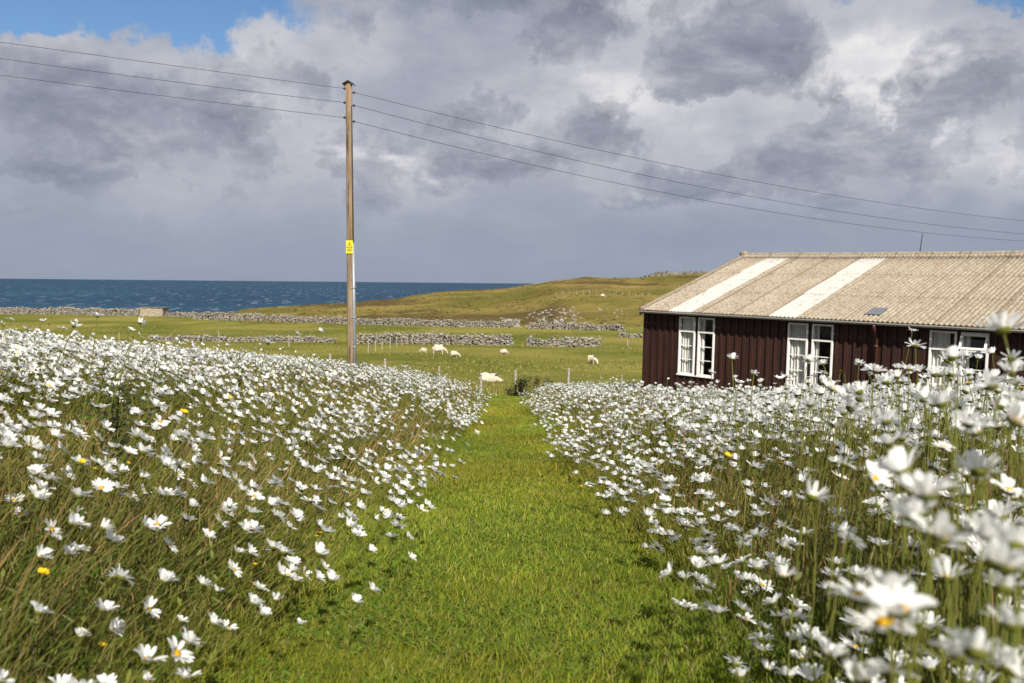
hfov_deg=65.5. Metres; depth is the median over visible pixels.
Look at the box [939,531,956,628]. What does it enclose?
daisy
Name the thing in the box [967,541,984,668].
daisy
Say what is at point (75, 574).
meadow grass
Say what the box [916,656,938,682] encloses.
daisy
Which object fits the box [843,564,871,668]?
daisy
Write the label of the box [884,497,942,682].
daisy
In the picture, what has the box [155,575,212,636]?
daisy
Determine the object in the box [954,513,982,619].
daisy
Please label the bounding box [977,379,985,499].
daisy
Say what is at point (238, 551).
daisy
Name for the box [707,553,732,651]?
daisy
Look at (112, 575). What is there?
daisy
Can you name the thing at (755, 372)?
daisy
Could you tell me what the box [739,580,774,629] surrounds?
daisy
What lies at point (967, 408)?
daisy
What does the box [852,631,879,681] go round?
daisy
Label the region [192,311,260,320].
stone wall
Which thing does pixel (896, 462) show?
daisy
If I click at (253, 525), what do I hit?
daisy
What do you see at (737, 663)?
daisy
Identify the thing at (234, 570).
daisy
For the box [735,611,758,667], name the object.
daisy
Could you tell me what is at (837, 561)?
daisy
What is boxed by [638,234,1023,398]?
house
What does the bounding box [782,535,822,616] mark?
daisy
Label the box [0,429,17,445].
daisy
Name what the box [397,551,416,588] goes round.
daisy
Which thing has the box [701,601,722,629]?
daisy
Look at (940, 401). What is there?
daisy
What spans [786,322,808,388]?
window
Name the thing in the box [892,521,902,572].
daisy
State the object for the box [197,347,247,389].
daisy
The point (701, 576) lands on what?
daisy
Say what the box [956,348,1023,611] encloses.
daisy
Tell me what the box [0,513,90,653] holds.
daisy
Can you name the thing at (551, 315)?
stone heap
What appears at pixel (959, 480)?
daisy
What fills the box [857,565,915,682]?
daisy
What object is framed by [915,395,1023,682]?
daisy
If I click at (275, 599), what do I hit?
daisy
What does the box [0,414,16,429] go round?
daisy
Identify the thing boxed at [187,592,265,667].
daisy
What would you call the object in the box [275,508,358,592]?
daisy
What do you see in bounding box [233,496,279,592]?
daisy
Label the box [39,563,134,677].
daisy
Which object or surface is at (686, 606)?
daisy
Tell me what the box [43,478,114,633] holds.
daisy
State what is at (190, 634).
daisy
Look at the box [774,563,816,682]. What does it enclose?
daisy
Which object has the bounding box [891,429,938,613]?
daisy
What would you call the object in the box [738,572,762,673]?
daisy
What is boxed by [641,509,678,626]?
daisy
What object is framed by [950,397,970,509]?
daisy
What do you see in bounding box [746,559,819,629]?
daisy
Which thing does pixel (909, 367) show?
daisy
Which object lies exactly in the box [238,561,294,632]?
daisy
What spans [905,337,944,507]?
daisy
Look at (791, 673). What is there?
daisy
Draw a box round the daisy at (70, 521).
[34,509,84,589]
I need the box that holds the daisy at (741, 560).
[730,554,763,622]
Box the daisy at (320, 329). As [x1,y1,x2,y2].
[290,327,324,488]
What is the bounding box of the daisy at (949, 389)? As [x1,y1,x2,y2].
[894,386,956,570]
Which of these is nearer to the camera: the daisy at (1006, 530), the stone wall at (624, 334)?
the daisy at (1006, 530)
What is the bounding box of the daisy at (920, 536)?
[909,487,931,583]
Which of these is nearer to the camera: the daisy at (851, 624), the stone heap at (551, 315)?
the daisy at (851, 624)
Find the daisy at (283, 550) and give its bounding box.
[247,545,294,628]
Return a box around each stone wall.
[0,306,139,315]
[147,334,336,342]
[165,311,220,317]
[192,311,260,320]
[260,314,512,327]
[356,333,386,343]
[384,331,513,345]
[525,335,601,346]
[528,321,625,330]
[618,332,642,337]
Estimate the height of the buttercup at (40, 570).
0.392 m
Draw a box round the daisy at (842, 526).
[829,520,857,615]
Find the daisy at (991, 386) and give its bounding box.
[969,372,1021,477]
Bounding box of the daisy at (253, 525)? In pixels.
[162,519,264,622]
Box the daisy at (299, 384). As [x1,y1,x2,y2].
[251,363,342,424]
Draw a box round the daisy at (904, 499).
[887,491,913,682]
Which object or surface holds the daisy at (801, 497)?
on the ground at (618, 305)
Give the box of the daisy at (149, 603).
[86,595,161,682]
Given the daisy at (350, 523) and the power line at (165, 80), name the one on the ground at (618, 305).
the daisy at (350, 523)
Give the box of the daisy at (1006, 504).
[982,500,1016,610]
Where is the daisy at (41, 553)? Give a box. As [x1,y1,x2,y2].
[0,545,52,614]
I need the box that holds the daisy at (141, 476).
[92,469,149,587]
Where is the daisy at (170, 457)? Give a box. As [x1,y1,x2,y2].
[113,453,174,531]
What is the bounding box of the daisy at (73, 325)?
[0,320,81,504]
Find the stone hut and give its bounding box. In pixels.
[139,307,168,315]
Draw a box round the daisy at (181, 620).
[158,615,188,639]
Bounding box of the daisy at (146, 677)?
[142,670,154,682]
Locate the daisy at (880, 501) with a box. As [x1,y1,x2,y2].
[865,496,887,582]
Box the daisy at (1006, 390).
[998,387,1017,500]
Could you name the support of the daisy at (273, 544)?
on the ground at (618, 305)
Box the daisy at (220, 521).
[177,513,229,575]
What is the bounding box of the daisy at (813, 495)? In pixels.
[806,480,833,682]
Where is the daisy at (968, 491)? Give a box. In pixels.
[919,487,974,593]
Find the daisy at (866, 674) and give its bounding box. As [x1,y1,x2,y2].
[840,656,881,682]
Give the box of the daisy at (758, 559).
[755,557,777,592]
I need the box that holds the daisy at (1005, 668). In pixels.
[989,644,1021,682]
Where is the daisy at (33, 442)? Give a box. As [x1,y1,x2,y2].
[0,435,41,478]
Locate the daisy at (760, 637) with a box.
[748,631,791,682]
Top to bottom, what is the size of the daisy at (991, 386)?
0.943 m
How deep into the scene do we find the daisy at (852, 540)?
1.71 m
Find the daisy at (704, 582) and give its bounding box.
[696,577,745,643]
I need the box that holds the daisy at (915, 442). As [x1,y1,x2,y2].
[905,439,948,553]
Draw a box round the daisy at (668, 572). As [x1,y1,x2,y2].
[659,561,755,682]
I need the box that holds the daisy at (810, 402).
[792,396,820,650]
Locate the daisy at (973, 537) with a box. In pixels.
[968,536,994,679]
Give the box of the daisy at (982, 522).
[962,512,1000,682]
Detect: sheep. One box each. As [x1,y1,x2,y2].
[432,344,447,353]
[450,351,460,356]
[478,372,501,380]
[500,349,508,353]
[588,355,597,363]
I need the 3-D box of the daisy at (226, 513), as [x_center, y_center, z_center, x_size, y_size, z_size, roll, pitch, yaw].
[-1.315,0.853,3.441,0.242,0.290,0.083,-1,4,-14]
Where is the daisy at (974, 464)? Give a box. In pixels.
[951,448,1003,682]
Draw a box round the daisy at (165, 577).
[17,568,179,682]
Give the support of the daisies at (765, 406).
on the ground at (618, 305)
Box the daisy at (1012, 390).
[998,389,1023,599]
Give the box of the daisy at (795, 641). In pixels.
[785,631,842,680]
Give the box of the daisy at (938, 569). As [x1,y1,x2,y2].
[931,556,972,682]
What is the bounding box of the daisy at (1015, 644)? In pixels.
[994,536,1016,647]
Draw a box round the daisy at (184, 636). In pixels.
[126,631,200,681]
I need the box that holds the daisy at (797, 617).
[782,608,846,671]
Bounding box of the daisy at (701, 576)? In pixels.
[691,571,732,622]
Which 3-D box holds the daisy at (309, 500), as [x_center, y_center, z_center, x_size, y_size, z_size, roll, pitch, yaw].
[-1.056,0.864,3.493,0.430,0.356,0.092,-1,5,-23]
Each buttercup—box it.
[4,567,49,678]
[36,458,86,617]
[129,409,187,586]
[190,395,232,529]
[567,485,582,538]
[662,452,732,682]
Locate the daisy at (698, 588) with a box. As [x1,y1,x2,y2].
[691,583,714,605]
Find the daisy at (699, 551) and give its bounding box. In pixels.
[693,546,716,602]
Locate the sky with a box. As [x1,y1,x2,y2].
[0,0,1023,283]
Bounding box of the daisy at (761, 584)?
[750,574,772,663]
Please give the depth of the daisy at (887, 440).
1.65 m
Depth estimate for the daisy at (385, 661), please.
2.72 m
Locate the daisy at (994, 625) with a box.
[985,579,997,682]
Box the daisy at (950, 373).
[945,364,1001,573]
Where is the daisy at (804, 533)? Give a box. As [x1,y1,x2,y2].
[795,527,819,628]
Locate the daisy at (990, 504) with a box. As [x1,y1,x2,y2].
[978,499,995,628]
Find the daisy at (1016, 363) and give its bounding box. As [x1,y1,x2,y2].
[997,359,1023,641]
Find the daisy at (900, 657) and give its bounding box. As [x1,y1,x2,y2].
[884,648,912,669]
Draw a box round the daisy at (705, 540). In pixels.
[694,537,719,575]
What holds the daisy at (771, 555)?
on the ground at (618, 305)
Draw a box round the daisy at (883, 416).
[870,409,903,681]
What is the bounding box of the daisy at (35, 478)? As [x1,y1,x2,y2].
[0,475,43,513]
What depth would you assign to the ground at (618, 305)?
49.55 m
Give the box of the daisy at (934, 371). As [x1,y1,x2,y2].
[912,365,944,568]
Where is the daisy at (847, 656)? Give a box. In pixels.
[814,629,850,665]
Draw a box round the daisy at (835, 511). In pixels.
[816,507,844,575]
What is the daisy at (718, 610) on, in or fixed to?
on the ground at (618, 305)
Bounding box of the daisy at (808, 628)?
[793,622,823,680]
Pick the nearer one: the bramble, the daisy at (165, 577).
the daisy at (165, 577)
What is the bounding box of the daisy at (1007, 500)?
[930,496,1019,647]
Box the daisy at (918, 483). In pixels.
[893,470,961,682]
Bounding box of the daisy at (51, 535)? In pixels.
[7,531,67,566]
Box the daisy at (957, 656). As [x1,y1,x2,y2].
[927,635,981,675]
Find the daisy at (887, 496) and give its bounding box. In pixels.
[882,491,903,644]
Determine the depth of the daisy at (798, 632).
2.38 m
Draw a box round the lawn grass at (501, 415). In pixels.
[41,389,925,682]
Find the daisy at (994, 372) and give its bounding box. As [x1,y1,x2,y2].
[983,368,1002,504]
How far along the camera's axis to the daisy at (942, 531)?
0.80 m
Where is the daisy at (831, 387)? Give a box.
[774,376,845,682]
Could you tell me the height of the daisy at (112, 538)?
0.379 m
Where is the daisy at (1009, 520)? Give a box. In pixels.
[1004,513,1020,674]
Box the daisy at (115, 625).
[42,617,125,680]
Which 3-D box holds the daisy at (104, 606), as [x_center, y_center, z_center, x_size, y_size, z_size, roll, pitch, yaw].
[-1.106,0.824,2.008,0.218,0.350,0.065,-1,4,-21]
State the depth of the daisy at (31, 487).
2.64 m
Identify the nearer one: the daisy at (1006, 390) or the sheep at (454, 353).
the daisy at (1006, 390)
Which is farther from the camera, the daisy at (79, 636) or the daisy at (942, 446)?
the daisy at (79, 636)
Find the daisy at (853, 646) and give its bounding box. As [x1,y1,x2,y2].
[839,633,884,679]
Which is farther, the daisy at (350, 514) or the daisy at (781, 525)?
the daisy at (350, 514)
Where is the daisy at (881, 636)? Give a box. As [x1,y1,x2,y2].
[872,621,886,679]
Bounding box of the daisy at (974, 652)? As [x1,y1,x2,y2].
[938,625,1015,682]
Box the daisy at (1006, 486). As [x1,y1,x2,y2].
[981,473,1021,678]
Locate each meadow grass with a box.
[0,340,486,682]
[526,388,1023,682]
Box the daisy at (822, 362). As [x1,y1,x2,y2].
[817,359,837,506]
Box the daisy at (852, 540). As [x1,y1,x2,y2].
[838,530,877,681]
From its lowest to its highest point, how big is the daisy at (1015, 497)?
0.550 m
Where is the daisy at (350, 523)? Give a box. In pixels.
[257,516,360,627]
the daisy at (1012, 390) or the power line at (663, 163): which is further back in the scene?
the power line at (663, 163)
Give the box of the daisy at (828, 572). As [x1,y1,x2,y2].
[820,567,850,634]
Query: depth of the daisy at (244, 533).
3.10 m
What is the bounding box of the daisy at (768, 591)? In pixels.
[756,580,778,619]
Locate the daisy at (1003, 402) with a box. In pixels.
[967,396,1011,619]
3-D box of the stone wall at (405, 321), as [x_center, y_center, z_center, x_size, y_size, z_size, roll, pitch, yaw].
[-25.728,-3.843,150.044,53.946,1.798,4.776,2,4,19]
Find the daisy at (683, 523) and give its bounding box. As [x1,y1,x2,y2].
[677,517,717,566]
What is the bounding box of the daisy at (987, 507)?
[972,461,987,615]
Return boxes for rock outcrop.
[644,271,683,276]
[681,270,706,274]
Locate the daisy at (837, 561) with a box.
[829,556,851,615]
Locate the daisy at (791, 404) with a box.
[746,398,802,682]
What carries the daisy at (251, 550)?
on the ground at (618, 305)
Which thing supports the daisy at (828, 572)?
on the ground at (618, 305)
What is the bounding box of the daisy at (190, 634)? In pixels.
[128,625,204,682]
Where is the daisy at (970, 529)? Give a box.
[959,518,975,682]
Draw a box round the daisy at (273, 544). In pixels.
[218,538,282,607]
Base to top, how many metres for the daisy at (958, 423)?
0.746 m
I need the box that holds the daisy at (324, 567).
[264,559,331,604]
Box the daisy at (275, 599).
[255,592,284,636]
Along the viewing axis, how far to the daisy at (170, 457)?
3.60 m
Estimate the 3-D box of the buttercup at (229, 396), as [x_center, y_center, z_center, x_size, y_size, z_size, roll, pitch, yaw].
[-1.512,0.619,4.007,0.215,0.697,0.027,-1,4,-18]
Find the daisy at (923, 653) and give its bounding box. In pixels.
[902,644,935,682]
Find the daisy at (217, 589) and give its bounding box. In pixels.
[206,583,225,623]
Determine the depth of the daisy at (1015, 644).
1.14 m
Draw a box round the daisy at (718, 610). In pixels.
[704,604,755,682]
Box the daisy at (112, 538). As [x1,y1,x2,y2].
[0,528,125,603]
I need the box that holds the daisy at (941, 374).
[931,369,959,514]
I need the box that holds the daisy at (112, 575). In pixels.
[69,569,129,645]
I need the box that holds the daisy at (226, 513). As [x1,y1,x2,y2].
[178,507,235,573]
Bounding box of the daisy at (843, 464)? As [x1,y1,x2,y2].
[813,455,856,682]
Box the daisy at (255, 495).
[101,488,264,640]
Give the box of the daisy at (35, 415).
[28,410,59,565]
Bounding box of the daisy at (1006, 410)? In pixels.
[996,408,1023,460]
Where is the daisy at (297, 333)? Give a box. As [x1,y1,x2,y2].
[279,331,301,488]
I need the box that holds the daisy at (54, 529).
[0,518,61,580]
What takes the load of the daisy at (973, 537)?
on the ground at (618, 305)
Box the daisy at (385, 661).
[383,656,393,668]
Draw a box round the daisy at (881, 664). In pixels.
[865,658,920,679]
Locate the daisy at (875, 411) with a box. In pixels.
[865,408,893,551]
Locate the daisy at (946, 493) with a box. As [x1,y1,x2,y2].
[919,490,961,592]
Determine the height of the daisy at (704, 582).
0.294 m
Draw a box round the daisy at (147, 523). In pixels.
[14,514,159,641]
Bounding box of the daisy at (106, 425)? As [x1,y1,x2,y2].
[49,419,114,539]
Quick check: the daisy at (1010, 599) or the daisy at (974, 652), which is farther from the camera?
the daisy at (1010, 599)
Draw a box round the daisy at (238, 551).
[192,545,247,629]
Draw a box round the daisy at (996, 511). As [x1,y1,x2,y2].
[969,501,1020,682]
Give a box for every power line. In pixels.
[0,58,342,102]
[2,42,342,88]
[2,75,342,117]
[357,93,1020,220]
[357,106,1019,233]
[357,122,1018,240]
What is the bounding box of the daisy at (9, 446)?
[0,438,22,585]
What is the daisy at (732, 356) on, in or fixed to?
on the ground at (618, 305)
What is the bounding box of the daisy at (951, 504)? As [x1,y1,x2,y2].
[920,499,962,592]
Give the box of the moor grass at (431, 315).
[240,275,699,325]
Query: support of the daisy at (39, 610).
on the ground at (618, 305)
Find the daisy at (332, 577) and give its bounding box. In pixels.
[292,570,341,624]
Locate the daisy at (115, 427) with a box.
[77,356,140,495]
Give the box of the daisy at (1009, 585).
[982,569,1023,682]
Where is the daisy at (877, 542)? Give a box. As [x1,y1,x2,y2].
[868,537,892,584]
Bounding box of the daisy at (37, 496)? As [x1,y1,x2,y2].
[0,488,48,531]
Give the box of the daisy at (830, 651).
[815,634,850,682]
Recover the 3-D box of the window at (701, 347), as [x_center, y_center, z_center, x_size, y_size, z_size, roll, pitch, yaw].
[5.508,0.186,22.559,0.193,1.775,0.611,-3,6,-44]
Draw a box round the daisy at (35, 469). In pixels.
[0,464,45,515]
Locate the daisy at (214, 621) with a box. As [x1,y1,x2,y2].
[165,611,224,682]
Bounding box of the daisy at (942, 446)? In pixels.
[904,440,956,669]
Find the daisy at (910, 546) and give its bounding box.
[898,536,926,579]
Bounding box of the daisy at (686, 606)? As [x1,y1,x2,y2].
[672,598,754,681]
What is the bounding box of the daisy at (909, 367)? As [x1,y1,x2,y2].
[900,362,920,588]
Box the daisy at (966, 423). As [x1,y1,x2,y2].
[910,409,990,682]
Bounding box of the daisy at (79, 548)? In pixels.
[14,541,90,621]
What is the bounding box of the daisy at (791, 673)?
[774,665,801,682]
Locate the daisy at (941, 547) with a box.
[900,530,957,670]
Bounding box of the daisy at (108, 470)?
[28,461,117,592]
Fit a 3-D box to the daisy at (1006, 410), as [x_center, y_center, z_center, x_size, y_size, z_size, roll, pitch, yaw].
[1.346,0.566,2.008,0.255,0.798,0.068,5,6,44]
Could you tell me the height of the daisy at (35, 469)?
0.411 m
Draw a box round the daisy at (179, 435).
[93,429,190,646]
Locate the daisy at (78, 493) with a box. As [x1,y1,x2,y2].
[14,487,94,611]
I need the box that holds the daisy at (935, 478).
[925,475,943,550]
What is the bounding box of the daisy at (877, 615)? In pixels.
[844,604,923,682]
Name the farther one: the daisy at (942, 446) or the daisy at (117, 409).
the daisy at (117, 409)
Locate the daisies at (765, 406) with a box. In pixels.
[518,327,1023,682]
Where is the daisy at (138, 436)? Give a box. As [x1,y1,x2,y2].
[53,427,147,561]
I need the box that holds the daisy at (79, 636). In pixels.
[56,627,91,678]
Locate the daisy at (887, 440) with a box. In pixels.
[872,431,928,673]
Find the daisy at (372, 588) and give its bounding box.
[345,582,380,656]
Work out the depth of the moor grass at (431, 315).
213.13 m
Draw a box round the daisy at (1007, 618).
[980,603,1023,682]
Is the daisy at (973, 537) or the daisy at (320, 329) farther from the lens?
the daisy at (320, 329)
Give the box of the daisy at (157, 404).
[36,397,166,564]
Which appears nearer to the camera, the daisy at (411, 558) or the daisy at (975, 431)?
the daisy at (975, 431)
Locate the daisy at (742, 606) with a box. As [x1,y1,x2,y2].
[734,599,768,664]
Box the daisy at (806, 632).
[795,623,830,682]
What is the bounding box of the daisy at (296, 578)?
[256,572,303,630]
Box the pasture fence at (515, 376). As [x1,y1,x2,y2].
[329,354,632,394]
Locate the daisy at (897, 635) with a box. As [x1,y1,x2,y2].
[889,633,899,682]
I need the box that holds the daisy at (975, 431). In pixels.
[957,413,1008,682]
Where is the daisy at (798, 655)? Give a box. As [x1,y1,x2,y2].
[790,645,823,677]
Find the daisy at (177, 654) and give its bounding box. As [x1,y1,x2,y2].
[126,636,194,682]
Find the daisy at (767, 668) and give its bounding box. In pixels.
[759,658,776,682]
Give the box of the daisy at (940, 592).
[924,573,941,642]
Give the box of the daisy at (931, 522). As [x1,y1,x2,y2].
[913,515,934,670]
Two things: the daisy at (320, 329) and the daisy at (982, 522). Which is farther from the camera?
the daisy at (320, 329)
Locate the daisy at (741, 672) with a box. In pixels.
[729,666,749,682]
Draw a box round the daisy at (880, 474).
[826,460,893,682]
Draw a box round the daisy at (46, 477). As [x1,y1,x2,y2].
[12,471,60,594]
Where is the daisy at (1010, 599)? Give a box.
[996,594,1023,644]
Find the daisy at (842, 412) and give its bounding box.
[826,405,850,608]
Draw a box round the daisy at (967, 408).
[955,406,979,603]
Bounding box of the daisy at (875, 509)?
[855,504,889,653]
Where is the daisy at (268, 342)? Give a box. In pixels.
[228,337,274,597]
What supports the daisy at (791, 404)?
on the ground at (618, 305)
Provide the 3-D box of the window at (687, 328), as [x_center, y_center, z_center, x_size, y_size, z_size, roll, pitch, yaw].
[5.074,0.143,23.005,0.191,1.775,0.600,-3,6,-44]
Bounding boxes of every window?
[676,316,695,376]
[695,317,714,378]
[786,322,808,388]
[810,324,833,391]
[927,330,957,388]
[958,332,989,392]
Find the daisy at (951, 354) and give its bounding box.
[941,345,965,682]
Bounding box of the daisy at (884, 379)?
[875,372,901,572]
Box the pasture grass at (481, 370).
[0,324,642,395]
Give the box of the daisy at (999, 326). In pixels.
[976,311,1023,679]
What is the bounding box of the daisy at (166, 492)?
[52,486,180,625]
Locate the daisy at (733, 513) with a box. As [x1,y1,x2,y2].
[723,509,783,566]
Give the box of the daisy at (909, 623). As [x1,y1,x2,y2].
[866,617,931,682]
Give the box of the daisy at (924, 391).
[886,386,934,682]
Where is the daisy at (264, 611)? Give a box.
[192,603,271,682]
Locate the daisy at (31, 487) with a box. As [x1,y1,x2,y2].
[0,484,51,536]
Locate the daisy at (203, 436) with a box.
[32,430,215,561]
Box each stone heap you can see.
[499,317,521,326]
[524,306,576,326]
[571,308,618,325]
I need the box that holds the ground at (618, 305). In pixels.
[0,273,1021,682]
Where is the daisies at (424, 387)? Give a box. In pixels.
[0,317,496,682]
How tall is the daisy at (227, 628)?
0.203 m
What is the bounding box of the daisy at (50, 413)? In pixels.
[42,407,62,512]
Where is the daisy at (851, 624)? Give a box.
[840,615,862,657]
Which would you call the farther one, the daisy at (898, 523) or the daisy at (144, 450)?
the daisy at (144, 450)
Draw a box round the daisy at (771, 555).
[766,551,795,598]
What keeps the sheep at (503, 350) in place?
on the ground at (618, 305)
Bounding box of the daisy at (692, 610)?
[687,603,721,641]
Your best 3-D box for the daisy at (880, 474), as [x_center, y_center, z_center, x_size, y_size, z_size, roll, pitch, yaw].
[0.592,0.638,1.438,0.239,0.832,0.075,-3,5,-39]
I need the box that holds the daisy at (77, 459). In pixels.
[28,455,91,589]
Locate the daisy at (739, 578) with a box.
[734,570,783,639]
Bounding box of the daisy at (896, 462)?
[873,444,958,682]
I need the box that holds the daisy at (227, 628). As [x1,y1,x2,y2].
[201,619,238,680]
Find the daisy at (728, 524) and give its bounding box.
[723,522,748,572]
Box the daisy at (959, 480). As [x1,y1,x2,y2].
[952,475,968,589]
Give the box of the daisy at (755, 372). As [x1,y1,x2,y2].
[748,370,759,501]
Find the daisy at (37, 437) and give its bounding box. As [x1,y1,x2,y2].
[16,435,39,541]
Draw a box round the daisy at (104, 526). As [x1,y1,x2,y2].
[21,518,116,681]
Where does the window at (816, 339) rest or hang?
in the house
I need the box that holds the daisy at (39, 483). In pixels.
[30,478,54,589]
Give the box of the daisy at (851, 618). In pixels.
[843,613,865,662]
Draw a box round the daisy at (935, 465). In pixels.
[911,458,946,567]
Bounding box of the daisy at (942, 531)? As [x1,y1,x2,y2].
[895,507,983,682]
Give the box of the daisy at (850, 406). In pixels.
[810,394,864,664]
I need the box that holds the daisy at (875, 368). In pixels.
[865,364,886,662]
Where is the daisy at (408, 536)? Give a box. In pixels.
[388,531,413,577]
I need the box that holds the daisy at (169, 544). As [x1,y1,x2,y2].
[141,534,177,624]
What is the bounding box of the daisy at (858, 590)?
[825,577,876,682]
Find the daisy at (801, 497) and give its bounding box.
[796,493,815,682]
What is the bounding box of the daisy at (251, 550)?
[168,542,258,619]
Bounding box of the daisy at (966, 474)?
[952,467,985,602]
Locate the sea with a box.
[0,279,530,312]
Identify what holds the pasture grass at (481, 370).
on the ground at (618, 305)
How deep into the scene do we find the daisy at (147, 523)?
2.47 m
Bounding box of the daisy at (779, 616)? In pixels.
[770,609,825,682]
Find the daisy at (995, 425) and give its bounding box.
[985,420,1007,636]
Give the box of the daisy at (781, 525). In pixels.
[775,518,801,591]
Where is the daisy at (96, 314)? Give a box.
[73,311,103,510]
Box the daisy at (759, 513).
[749,509,776,573]
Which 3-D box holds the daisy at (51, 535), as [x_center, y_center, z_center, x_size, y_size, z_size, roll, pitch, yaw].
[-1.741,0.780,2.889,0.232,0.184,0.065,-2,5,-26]
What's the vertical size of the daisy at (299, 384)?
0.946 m
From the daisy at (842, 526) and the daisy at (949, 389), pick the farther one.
the daisy at (949, 389)
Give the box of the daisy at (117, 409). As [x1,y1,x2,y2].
[97,360,164,463]
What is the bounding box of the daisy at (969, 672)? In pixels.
[948,663,983,682]
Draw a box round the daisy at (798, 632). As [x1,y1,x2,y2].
[786,627,829,680]
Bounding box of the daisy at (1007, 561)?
[975,535,1023,682]
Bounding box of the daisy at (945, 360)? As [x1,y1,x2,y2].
[939,353,985,609]
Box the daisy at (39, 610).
[0,600,53,657]
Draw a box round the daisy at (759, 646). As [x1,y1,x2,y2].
[751,641,780,681]
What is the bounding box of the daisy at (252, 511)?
[154,505,261,606]
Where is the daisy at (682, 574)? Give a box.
[677,570,716,644]
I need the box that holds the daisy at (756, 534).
[743,527,796,624]
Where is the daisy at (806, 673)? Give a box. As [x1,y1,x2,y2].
[794,662,824,682]
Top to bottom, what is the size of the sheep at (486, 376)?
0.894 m
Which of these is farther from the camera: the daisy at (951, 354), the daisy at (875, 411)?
the daisy at (875, 411)
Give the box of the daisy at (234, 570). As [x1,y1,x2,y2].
[143,558,242,626]
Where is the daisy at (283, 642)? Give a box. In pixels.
[268,617,304,668]
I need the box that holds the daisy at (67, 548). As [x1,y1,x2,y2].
[21,545,77,643]
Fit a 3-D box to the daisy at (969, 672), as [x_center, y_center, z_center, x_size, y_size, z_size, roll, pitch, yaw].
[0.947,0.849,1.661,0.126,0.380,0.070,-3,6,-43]
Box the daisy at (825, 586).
[817,580,837,626]
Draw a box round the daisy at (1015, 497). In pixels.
[1003,487,1019,594]
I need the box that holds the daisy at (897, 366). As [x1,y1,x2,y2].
[894,363,902,432]
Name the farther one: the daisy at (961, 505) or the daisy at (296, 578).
the daisy at (296, 578)
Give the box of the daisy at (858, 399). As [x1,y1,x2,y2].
[822,392,870,661]
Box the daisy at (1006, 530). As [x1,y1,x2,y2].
[982,519,1023,680]
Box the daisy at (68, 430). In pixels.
[55,423,79,523]
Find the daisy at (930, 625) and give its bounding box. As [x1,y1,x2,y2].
[914,610,954,682]
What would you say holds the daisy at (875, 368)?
on the ground at (618, 305)
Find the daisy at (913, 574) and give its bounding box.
[900,568,936,648]
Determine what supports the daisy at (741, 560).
on the ground at (618, 305)
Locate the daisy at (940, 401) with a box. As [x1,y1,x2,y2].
[921,389,959,682]
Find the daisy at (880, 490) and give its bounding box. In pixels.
[869,485,892,549]
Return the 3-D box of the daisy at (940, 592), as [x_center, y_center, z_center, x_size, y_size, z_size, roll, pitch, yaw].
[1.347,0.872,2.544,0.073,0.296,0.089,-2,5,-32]
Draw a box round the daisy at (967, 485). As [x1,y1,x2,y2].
[940,482,974,550]
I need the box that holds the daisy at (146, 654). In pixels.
[125,643,167,682]
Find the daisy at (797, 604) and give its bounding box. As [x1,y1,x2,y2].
[787,594,828,681]
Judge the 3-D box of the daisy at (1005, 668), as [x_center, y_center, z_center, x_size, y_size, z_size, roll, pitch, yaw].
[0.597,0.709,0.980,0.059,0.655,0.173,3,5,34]
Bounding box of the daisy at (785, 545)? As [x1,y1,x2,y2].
[774,537,802,587]
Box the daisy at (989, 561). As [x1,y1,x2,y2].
[970,542,998,677]
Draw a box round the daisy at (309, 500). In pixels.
[222,496,320,578]
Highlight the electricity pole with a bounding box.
[342,80,356,368]
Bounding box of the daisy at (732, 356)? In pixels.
[727,352,749,599]
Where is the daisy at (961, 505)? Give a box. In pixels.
[937,503,975,606]
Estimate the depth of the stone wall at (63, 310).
193.59 m
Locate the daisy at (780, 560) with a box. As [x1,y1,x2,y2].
[770,555,805,622]
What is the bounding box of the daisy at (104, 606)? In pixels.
[37,598,119,682]
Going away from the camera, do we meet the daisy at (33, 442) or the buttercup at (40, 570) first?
the buttercup at (40, 570)
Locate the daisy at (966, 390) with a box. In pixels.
[914,383,977,496]
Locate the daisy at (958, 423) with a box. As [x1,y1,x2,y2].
[951,420,987,572]
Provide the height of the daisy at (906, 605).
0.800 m
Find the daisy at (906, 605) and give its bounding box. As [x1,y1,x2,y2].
[857,581,937,682]
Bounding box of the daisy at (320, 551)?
[193,541,331,633]
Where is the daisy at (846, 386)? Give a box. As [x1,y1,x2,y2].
[831,383,851,593]
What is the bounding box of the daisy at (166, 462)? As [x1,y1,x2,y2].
[29,456,176,580]
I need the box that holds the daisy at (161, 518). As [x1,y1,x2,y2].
[56,513,171,616]
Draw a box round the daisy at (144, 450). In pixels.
[68,442,156,570]
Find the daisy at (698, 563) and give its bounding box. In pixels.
[689,556,717,644]
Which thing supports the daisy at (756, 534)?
on the ground at (618, 305)
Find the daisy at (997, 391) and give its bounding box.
[977,383,1004,564]
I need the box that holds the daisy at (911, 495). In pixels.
[865,389,935,659]
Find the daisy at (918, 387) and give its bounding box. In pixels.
[902,381,929,514]
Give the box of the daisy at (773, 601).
[762,593,789,681]
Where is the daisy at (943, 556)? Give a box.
[927,549,951,681]
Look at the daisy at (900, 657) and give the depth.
1.81 m
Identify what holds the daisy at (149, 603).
on the ground at (618, 305)
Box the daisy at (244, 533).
[173,524,256,598]
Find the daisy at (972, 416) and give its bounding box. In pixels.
[929,410,981,679]
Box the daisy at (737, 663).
[723,655,782,682]
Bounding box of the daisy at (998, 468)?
[990,465,1007,499]
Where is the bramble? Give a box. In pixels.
[504,375,556,396]
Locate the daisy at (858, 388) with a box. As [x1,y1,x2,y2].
[817,381,870,681]
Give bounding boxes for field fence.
[43,331,289,346]
[368,334,412,352]
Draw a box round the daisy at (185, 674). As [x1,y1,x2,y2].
[175,666,201,682]
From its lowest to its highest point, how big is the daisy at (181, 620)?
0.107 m
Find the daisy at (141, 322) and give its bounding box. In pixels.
[96,317,145,496]

